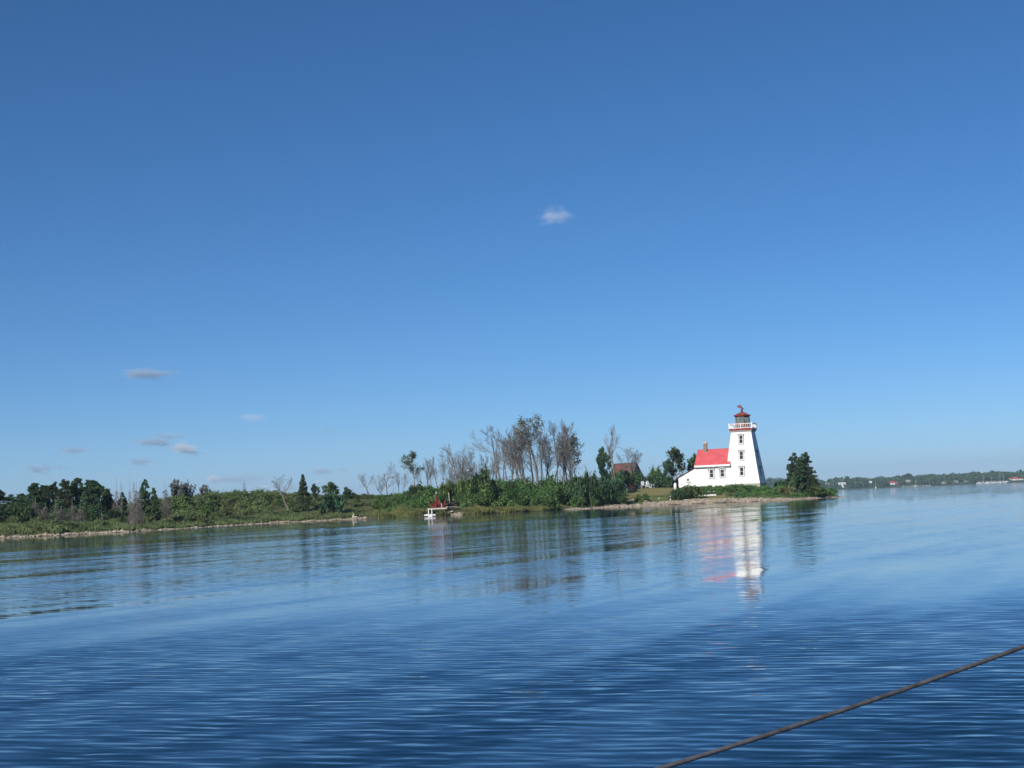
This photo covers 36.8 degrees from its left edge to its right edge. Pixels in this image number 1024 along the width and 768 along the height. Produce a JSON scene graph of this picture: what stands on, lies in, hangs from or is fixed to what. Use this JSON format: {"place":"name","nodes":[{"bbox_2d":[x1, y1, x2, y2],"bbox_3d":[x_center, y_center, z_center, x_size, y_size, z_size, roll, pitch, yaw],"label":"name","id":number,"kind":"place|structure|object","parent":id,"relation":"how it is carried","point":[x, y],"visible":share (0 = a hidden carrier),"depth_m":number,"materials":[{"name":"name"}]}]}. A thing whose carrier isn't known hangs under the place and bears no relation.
{"place":"outdoors","nodes":[
{"label":"outdoors","id":0,"kind":"place"},
{"bbox_2d":[0,487,842,537],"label":"ground","id":1,"kind":"structure","parent":0,"point":[652,491],"depth_m":221.28,"materials":[{"name":"green plant"}]},
{"bbox_2d":[0,490,10,507],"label":"pine tree","id":2,"kind":"object","parent":1,"relation":"on","point":[2,495],"visible":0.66,"depth_m":181.71,"materials":[{"name":"green plant"}]},
{"bbox_2d":[24,483,48,509],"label":"pine tree","id":3,"kind":"object","parent":1,"relation":"on","point":[33,488],"visible":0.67,"depth_m":179.43,"materials":[{"name":"green plant"}]},
{"bbox_2d":[31,498,43,516],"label":"dead conifer","id":4,"kind":"object","parent":1,"relation":"on","point":[36,505],"visible":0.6,"depth_m":167.58,"materials":[{"name":"grey plant"}]},
{"bbox_2d":[39,504,51,520],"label":"dead conifer","id":5,"kind":"object","parent":1,"relation":"on","point":[45,515],"visible":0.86,"depth_m":166.52,"materials":[{"name":"grey plant"}]},
{"bbox_2d":[41,481,61,509],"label":"pine tree","id":6,"kind":"object","parent":1,"relation":"on","point":[51,489],"visible":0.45,"depth_m":182.45,"materials":[{"name":"green plant"}]},
{"bbox_2d":[55,505,68,523],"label":"dead conifer","id":7,"kind":"object","parent":1,"relation":"on","point":[60,514],"visible":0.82,"depth_m":165.47,"materials":[{"name":"grey plant"}]},
{"bbox_2d":[0,493,124,522],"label":"thicket","id":8,"kind":"object","parent":1,"relation":"on","point":[19,507],"visible":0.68,"depth_m":169.82,"materials":[{"name":"green plant"}]},
{"bbox_2d":[54,479,76,508],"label":"pine tree","id":9,"kind":"object","parent":1,"relation":"on","point":[63,495],"visible":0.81,"depth_m":179.43,"materials":[{"name":"green plant"}]},
{"bbox_2d":[65,505,76,521],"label":"dead conifer","id":10,"kind":"object","parent":1,"relation":"on","point":[72,517],"visible":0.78,"depth_m":167.47,"materials":[{"name":"grey plant"}]},
{"bbox_2d":[66,477,89,509],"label":"pine tree","id":11,"kind":"object","parent":1,"relation":"on","point":[74,486],"visible":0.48,"depth_m":181.26,"materials":[{"name":"green plant"}]},
{"bbox_2d":[73,509,87,522],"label":"dead conifer","id":12,"kind":"object","parent":1,"relation":"on","point":[80,515],"visible":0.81,"depth_m":165.49,"materials":[{"name":"grey plant"}]},
{"bbox_2d":[76,479,101,506],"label":"pine tree","id":13,"kind":"object","parent":1,"relation":"on","point":[88,495],"visible":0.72,"depth_m":178.40,"materials":[{"name":"green plant"}]},
{"bbox_2d":[90,481,108,509],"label":"pine tree","id":14,"kind":"object","parent":1,"relation":"on","point":[101,487],"visible":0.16,"depth_m":183.39,"materials":[{"name":"green plant"}]},
{"bbox_2d":[98,488,115,510],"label":"pine tree","id":15,"kind":"object","parent":1,"relation":"on","point":[105,494],"visible":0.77,"depth_m":181.36,"materials":[{"name":"green plant"}]},
{"bbox_2d":[112,481,124,521],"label":"dead conifer","id":16,"kind":"object","parent":1,"relation":"on","point":[116,499],"visible":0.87,"depth_m":171.66,"materials":[{"name":"grey plant"}]},
{"bbox_2d":[117,492,128,515],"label":"cedar tree","id":17,"kind":"object","parent":1,"relation":"on","point":[125,503],"visible":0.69,"depth_m":179.43,"materials":[{"name":"green plant"}]},
{"bbox_2d":[126,478,133,524],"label":"dead conifer","id":18,"kind":"object","parent":1,"relation":"on","point":[130,518],"visible":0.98,"depth_m":170.58,"materials":[{"name":"grey plant"}]},
{"bbox_2d":[130,491,144,524],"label":"dead conifer","id":19,"kind":"object","parent":1,"relation":"on","point":[134,504],"visible":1,"depth_m":169.43,"materials":[{"name":"grey plant"}]},
{"bbox_2d":[137,479,151,520],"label":"cedar tree","id":20,"kind":"object","parent":1,"relation":"on","point":[145,494],"visible":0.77,"depth_m":177.22,"materials":[{"name":"green plant"}]},
{"bbox_2d":[147,488,161,522],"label":"cedar tree","id":21,"kind":"object","parent":1,"relation":"on","point":[154,512],"visible":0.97,"depth_m":177.26,"materials":[{"name":"green plant"}]},
{"bbox_2d":[158,489,174,521],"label":"dead conifer","id":22,"kind":"object","parent":1,"relation":"on","point":[166,507],"visible":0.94,"depth_m":177.54,"materials":[{"name":"grey plant"}]},
{"bbox_2d":[168,478,184,496],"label":"grey juniper","id":23,"kind":"object","parent":1,"relation":"on","point":[176,491],"visible":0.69,"depth_m":224.40,"materials":[{"name":"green plant"}]},
{"bbox_2d":[0,487,375,530],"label":"scrub","id":24,"kind":"object","parent":1,"relation":"on","point":[238,508],"visible":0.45,"depth_m":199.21,"materials":[{"name":"green plant"}]},
{"bbox_2d":[179,480,196,497],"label":"grey juniper","id":25,"kind":"object","parent":1,"relation":"on","point":[189,491],"visible":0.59,"depth_m":227.75,"materials":[{"name":"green plant"}]},
{"bbox_2d":[0,507,384,534],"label":"shore grass","id":26,"kind":"structure","parent":1,"relation":"on","point":[258,518],"depth_m":176.80,"materials":[{"name":"green plant"}]},
{"bbox_2d":[199,484,210,495],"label":"grey juniper","id":27,"kind":"object","parent":1,"relation":"on","point":[201,489],"visible":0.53,"depth_m":231.33,"materials":[{"name":"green plant"}]},
{"bbox_2d":[272,475,293,510],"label":"bare tree","id":28,"kind":"object","parent":1,"relation":"on","point":[282,495],"visible":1,"depth_m":214.70,"materials":[{"name":"grey plant"}]},
{"bbox_2d":[294,474,311,511],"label":"spruce tree","id":29,"kind":"object","parent":1,"relation":"on","point":[302,490],"visible":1,"depth_m":215.26,"materials":[{"name":"green plant"}]},
{"bbox_2d":[310,483,320,503],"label":"leafy tree","id":30,"kind":"object","parent":1,"relation":"on","point":[314,489],"visible":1,"depth_m":225.22,"materials":[{"name":"green plant"}]},
{"bbox_2d":[322,482,339,494],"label":"leafy tree","id":31,"kind":"object","parent":1,"relation":"on","point":[330,486],"visible":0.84,"depth_m":221.54,"materials":[{"name":"green plant"}]},
{"bbox_2d":[318,488,344,514],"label":"shrub","id":32,"kind":"object","parent":1,"relation":"on","point":[332,501],"visible":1,"depth_m":209.91,"materials":[{"name":"green plant"}]},
{"bbox_2d":[343,486,355,503],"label":"leafy tree","id":33,"kind":"object","parent":1,"relation":"on","point":[347,492],"visible":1,"depth_m":222.83,"materials":[{"name":"green plant"}]},
{"bbox_2d":[357,473,374,494],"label":"bare tree","id":34,"kind":"object","parent":1,"relation":"on","point":[361,478],"visible":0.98,"depth_m":246.60,"materials":[{"name":"grey plant"}]},
{"bbox_2d":[374,461,398,494],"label":"bare tree","id":35,"kind":"object","parent":1,"relation":"on","point":[384,479],"visible":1,"depth_m":245.21,"materials":[{"name":"grey plant"}]},
{"bbox_2d":[398,450,423,484],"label":"half dead tree","id":36,"kind":"object","parent":1,"relation":"on","point":[407,462],"visible":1,"depth_m":245.85,"materials":[{"name":"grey plant"}]},
{"bbox_2d":[404,481,428,499],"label":"shrub","id":37,"kind":"object","parent":1,"relation":"on","point":[413,489],"visible":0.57,"depth_m":224.21,"materials":[{"name":"green plant"}]},
{"bbox_2d":[0,496,845,537],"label":"gravel","id":38,"kind":"structure","parent":1,"relation":"on","point":[715,500],"depth_m":240.20,"materials":[{"name":"stone"}]},
{"bbox_2d":[423,459,436,485],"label":"bare tree","id":39,"kind":"object","parent":1,"relation":"on","point":[427,472],"visible":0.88,"depth_m":246.91,"materials":[{"name":"grey plant"}]},
{"bbox_2d":[439,444,456,481],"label":"bare tree","id":40,"kind":"object","parent":1,"relation":"on","point":[449,459],"visible":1,"depth_m":239.53,"materials":[{"name":"grey plant"}]},
{"bbox_2d":[439,477,457,502],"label":"shrub","id":41,"kind":"object","parent":1,"relation":"on","point":[446,488],"visible":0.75,"depth_m":220.86,"materials":[{"name":"green plant"}]},
{"bbox_2d":[438,453,460,483],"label":"bare tree","id":42,"kind":"object","parent":1,"relation":"on","point":[450,476],"visible":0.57,"depth_m":250.44,"materials":[{"name":"grey plant"}]},
{"bbox_2d":[452,471,474,505],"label":"shrub","id":43,"kind":"object","parent":1,"relation":"on","point":[464,487],"visible":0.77,"depth_m":216.86,"materials":[{"name":"green plant"}]},
{"bbox_2d":[442,442,484,483],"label":"bare tree","id":44,"kind":"object","parent":1,"relation":"on","point":[467,475],"visible":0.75,"depth_m":244.51,"materials":[{"name":"grey plant"}]},
{"bbox_2d":[456,450,476,480],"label":"bare tree","id":45,"kind":"object","parent":1,"relation":"on","point":[465,466],"visible":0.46,"depth_m":250.85,"materials":[{"name":"grey plant"}]},
{"bbox_2d":[374,503,567,517],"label":"reeds","id":46,"kind":"object","parent":1,"relation":"on","point":[418,511],"visible":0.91,"depth_m":207.83,"materials":[{"name":"green plant"}]},
{"bbox_2d":[461,425,506,479],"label":"bare tree","id":47,"kind":"object","parent":1,"relation":"on","point":[494,454],"visible":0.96,"depth_m":247.27,"materials":[{"name":"grey plant"}]},
{"bbox_2d":[471,463,498,504],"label":"shrub","id":48,"kind":"object","parent":1,"relation":"on","point":[479,479],"visible":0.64,"depth_m":220.97,"materials":[{"name":"green plant"}]},
{"bbox_2d":[489,447,507,479],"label":"bare tree","id":49,"kind":"object","parent":1,"relation":"on","point":[491,470],"visible":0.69,"depth_m":250.57,"materials":[{"name":"grey plant"}]},
{"bbox_2d":[370,472,628,511],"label":"thicket","id":50,"kind":"object","parent":1,"relation":"on","point":[510,492],"visible":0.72,"depth_m":223.04,"materials":[{"name":"green plant"}]},
{"bbox_2d":[492,428,531,482],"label":"bare tree","id":51,"kind":"object","parent":1,"relation":"on","point":[513,458],"visible":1,"depth_m":243.15,"materials":[{"name":"grey plant"}]},
{"bbox_2d":[502,421,532,477],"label":"bare tree","id":52,"kind":"object","parent":1,"relation":"on","point":[519,445],"visible":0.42,"depth_m":249.48,"materials":[{"name":"grey plant"}]},
{"bbox_2d":[506,437,533,480],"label":"bare tree","id":53,"kind":"object","parent":1,"relation":"on","point":[512,472],"visible":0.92,"depth_m":243.96,"materials":[{"name":"grey plant"}]},
{"bbox_2d":[511,433,537,482],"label":"bare tree","id":54,"kind":"object","parent":1,"relation":"on","point":[531,462],"visible":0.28,"depth_m":260.71,"materials":[{"name":"grey plant"}]},
{"bbox_2d":[510,413,544,486],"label":"tall tree","id":55,"kind":"object","parent":1,"relation":"on","point":[524,431],"visible":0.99,"depth_m":243.92,"materials":[{"name":"grey plant"}]},
{"bbox_2d":[537,434,546,477],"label":"bare tree","id":56,"kind":"object","parent":1,"relation":"on","point":[539,438],"visible":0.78,"depth_m":257.92,"materials":[{"name":"grey plant"}]},
{"bbox_2d":[537,437,554,474],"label":"bare tree","id":57,"kind":"object","parent":1,"relation":"on","point":[546,461],"visible":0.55,"depth_m":260.07,"materials":[{"name":"grey plant"}]},
{"bbox_2d":[542,443,552,480],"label":"bare tree","id":58,"kind":"object","parent":1,"relation":"on","point":[547,465],"visible":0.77,"depth_m":251.90,"materials":[{"name":"grey plant"}]},
{"bbox_2d":[541,474,560,492],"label":"shrub","id":59,"kind":"object","parent":1,"relation":"on","point":[551,481],"visible":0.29,"depth_m":234.25,"materials":[{"name":"green plant"}]},
{"bbox_2d":[539,419,567,480],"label":"bare tree","id":60,"kind":"object","parent":1,"relation":"on","point":[553,429],"visible":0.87,"depth_m":246.25,"materials":[{"name":"grey plant"}]},
{"bbox_2d":[545,435,581,478],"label":"leaning tree","id":61,"kind":"object","parent":1,"relation":"on","point":[572,441],"visible":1,"depth_m":242.07,"materials":[{"name":"grey plant"}]},
{"bbox_2d":[548,435,581,482],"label":"bare tree","id":62,"kind":"object","parent":1,"relation":"on","point":[564,460],"visible":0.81,"depth_m":244.43,"materials":[{"name":"grey plant"}]},
{"bbox_2d":[559,423,574,484],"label":"bare tree","id":63,"kind":"object","parent":1,"relation":"on","point":[567,450],"visible":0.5,"depth_m":253.88,"materials":[{"name":"grey plant"}]},
{"bbox_2d":[557,420,584,484],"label":"bare tree","id":64,"kind":"object","parent":1,"relation":"on","point":[566,441],"visible":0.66,"depth_m":250.30,"materials":[{"name":"grey plant"}]},
{"bbox_2d":[566,471,584,501],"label":"shrub","id":65,"kind":"object","parent":1,"relation":"on","point":[574,487],"visible":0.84,"depth_m":236.89,"materials":[{"name":"green plant"}]},
{"bbox_2d":[580,466,599,506],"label":"shrub","id":66,"kind":"object","parent":1,"relation":"on","point":[591,484],"visible":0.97,"depth_m":238.89,"materials":[{"name":"green plant"}]},
{"bbox_2d":[596,446,611,478],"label":"vine covered tree","id":67,"kind":"object","parent":1,"relation":"on","point":[602,458],"visible":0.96,"depth_m":261.15,"materials":[{"name":"green plant"}]},
{"bbox_2d":[603,423,619,478],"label":"bare tree","id":68,"kind":"object","parent":1,"relation":"on","point":[608,447],"visible":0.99,"depth_m":267.50,"materials":[{"name":"grey plant"}]},
{"bbox_2d":[597,470,626,503],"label":"shrub","id":69,"kind":"object","parent":1,"relation":"on","point":[610,487],"visible":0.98,"depth_m":244.57,"materials":[{"name":"green plant"}]},
{"bbox_2d":[612,466,634,488],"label":"shrub","id":70,"kind":"object","parent":1,"relation":"on","point":[625,477],"visible":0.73,"depth_m":272.97,"materials":[{"name":"green plant"}]},
{"bbox_2d":[612,462,640,473],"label":"outbuilding","id":71,"kind":"structure","parent":1,"relation":"on","point":[617,468],"depth_m":301.17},
{"bbox_2d":[615,449,639,471],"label":"bare tree","id":72,"kind":"object","parent":1,"relation":"on","point":[633,464],"visible":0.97,"depth_m":290.89,"materials":[{"name":"grey plant"}]},
{"bbox_2d":[617,446,641,473],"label":"bare tree","id":73,"kind":"object","parent":1,"relation":"on","point":[630,459],"visible":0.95,"depth_m":291.73,"materials":[{"name":"grey plant"}]},
{"bbox_2d":[631,469,646,487],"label":"shrub","id":74,"kind":"object","parent":1,"relation":"on","point":[637,477],"visible":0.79,"depth_m":284.82,"materials":[{"name":"green plant"}]},
{"bbox_2d":[633,493,649,501],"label":"shrub","id":75,"kind":"object","parent":1,"relation":"on","point":[639,497],"visible":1,"depth_m":249.12,"materials":[{"name":"green plant"}]},
{"bbox_2d":[616,471,682,487],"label":"thicket","id":76,"kind":"object","parent":1,"relation":"on","point":[651,479],"visible":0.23,"depth_m":286.08,"materials":[{"name":"green plant"}]},
{"bbox_2d":[649,465,661,475],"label":"shrub","id":77,"kind":"object","parent":1,"relation":"on","point":[653,471],"visible":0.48,"depth_m":289.25,"materials":[{"name":"green plant"}]},
{"bbox_2d":[654,472,676,487],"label":"shrub","id":78,"kind":"object","parent":1,"relation":"on","point":[666,481],"visible":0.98,"depth_m":284.06,"materials":[{"name":"green plant"}]},
{"bbox_2d":[659,458,677,476],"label":"birch tree","id":79,"kind":"object","parent":1,"relation":"on","point":[667,463],"visible":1,"depth_m":285.18,"materials":[{"name":"green plant"}]},
{"bbox_2d":[662,446,688,478],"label":"birch tree","id":80,"kind":"object","parent":1,"relation":"on","point":[677,457],"visible":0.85,"depth_m":291.15,"materials":[{"name":"green plant"}]},
{"bbox_2d":[668,488,688,499],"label":"shrub","id":81,"kind":"object","parent":1,"relation":"on","point":[678,494],"visible":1,"depth_m":250.80,"materials":[{"name":"green plant"}]},
{"bbox_2d":[679,482,704,498],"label":"shrub","id":82,"kind":"object","parent":1,"relation":"on","point":[695,491],"visible":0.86,"depth_m":252.18,"materials":[{"name":"green plant"}]},
{"bbox_2d":[687,453,696,470],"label":"leafy tree","id":83,"kind":"object","parent":1,"relation":"on","point":[691,463],"visible":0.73,"depth_m":295.92,"materials":[{"name":"green plant"}]},
{"bbox_2d":[567,492,837,507],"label":"bank grass","id":84,"kind":"structure","parent":1,"relation":"on","point":[653,497],"depth_m":250.59,"materials":[{"name":"green plant"}]},
{"bbox_2d":[677,405,766,487],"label":"lighthouse","id":85,"kind":"object","parent":1,"relation":"on","point":[738,461],"visible":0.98,"depth_m":277.27,"materials":[{"name":"paint"}]},
{"bbox_2d":[708,467,714,478],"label":"window","id":86,"kind":"structure","parent":85,"relation":"in","point":[711,471],"depth_m":277.67,"materials":[{"name":"white paint"}]},
{"bbox_2d":[719,467,725,477],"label":"window","id":87,"kind":"structure","parent":85,"relation":"in","point":[721,471],"depth_m":276.99,"materials":[{"name":"white paint"}]},
{"bbox_2d":[738,449,743,460],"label":"window","id":88,"kind":"structure","parent":85,"relation":"in","point":[741,451],"depth_m":276.32,"materials":[{"name":"white paint"}]},
{"bbox_2d":[738,433,743,444],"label":"window","id":89,"kind":"structure","parent":85,"relation":"in","point":[741,436],"depth_m":276.99,"materials":[{"name":"white paint"}]},
{"bbox_2d":[738,465,744,476],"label":"window","id":90,"kind":"structure","parent":85,"relation":"in","point":[741,469],"depth_m":275.71,"materials":[{"name":"white paint"}]},
{"bbox_2d":[674,483,837,497],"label":"bushes","id":91,"kind":"object","parent":1,"relation":"on","point":[743,490],"visible":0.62,"depth_m":260.32,"materials":[{"name":"green plant"}]},
{"bbox_2d":[773,478,785,487],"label":"shrub","id":92,"kind":"object","parent":1,"relation":"on","point":[781,483],"visible":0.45,"depth_m":282.44,"materials":[{"name":"green plant"}]},
{"bbox_2d":[776,484,797,494],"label":"shrub","id":93,"kind":"object","parent":1,"relation":"on","point":[786,490],"visible":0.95,"depth_m":256.82,"materials":[{"name":"green plant"}]},
{"bbox_2d":[784,452,799,486],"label":"cedar tree","id":94,"kind":"object","parent":1,"relation":"on","point":[791,466],"visible":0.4,"depth_m":267.10,"materials":[{"name":"green plant"}]},
{"bbox_2d":[789,459,807,492],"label":"cedar tree","id":95,"kind":"object","parent":1,"relation":"on","point":[798,481],"visible":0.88,"depth_m":261.64,"materials":[{"name":"green plant"}]},
{"bbox_2d":[798,452,811,487],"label":"cedar tree","id":96,"kind":"object","parent":1,"relation":"on","point":[804,456],"visible":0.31,"depth_m":265.18,"materials":[{"name":"green plant"}]},
{"bbox_2d":[802,467,819,495],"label":"cedar tree","id":97,"kind":"object","parent":1,"relation":"on","point":[811,479],"visible":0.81,"depth_m":261.68,"materials":[{"name":"green plant"}]},
{"bbox_2d":[802,484,827,496],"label":"shrub","id":98,"kind":"object","parent":1,"relation":"on","point":[817,491],"visible":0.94,"depth_m":259.69,"materials":[{"name":"green plant"}]},
{"bbox_2d":[0,482,1023,767],"bbox_3d":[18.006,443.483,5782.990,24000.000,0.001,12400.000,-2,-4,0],"label":"water","id":99,"kind":"structure","parent":0,"point":[644,636],"depth_m":16.90,"materials":[{"name":"blue liquid"}]},
{"bbox_2d":[0,0,1023,503],"label":"sky","id":100,"kind":"structure","parent":0,"point":[253,243],"materials":[{"name":"blue"}]},
{"bbox_2d":[654,644,1023,767],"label":"rope","id":101,"kind":"object","parent":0,"point":[831,713],"visible":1,"depth_m":2.24,"materials":[{"name":"brown fabric"}]},
{"bbox_2d":[825,479,1023,489],"bbox_3d":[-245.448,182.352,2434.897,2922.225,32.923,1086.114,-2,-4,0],"label":"shore","id":102,"kind":"structure","parent":0,"point":[910,484],"depth_m":1997.65,"materials":[{"name":"green plant"}]},
{"bbox_2d":[766,469,1023,488],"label":"forest","id":103,"kind":"object","parent":102,"relation":"on","point":[922,479],"visible":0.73,"depth_m":2043.53,"materials":[{"name":"green plant"}]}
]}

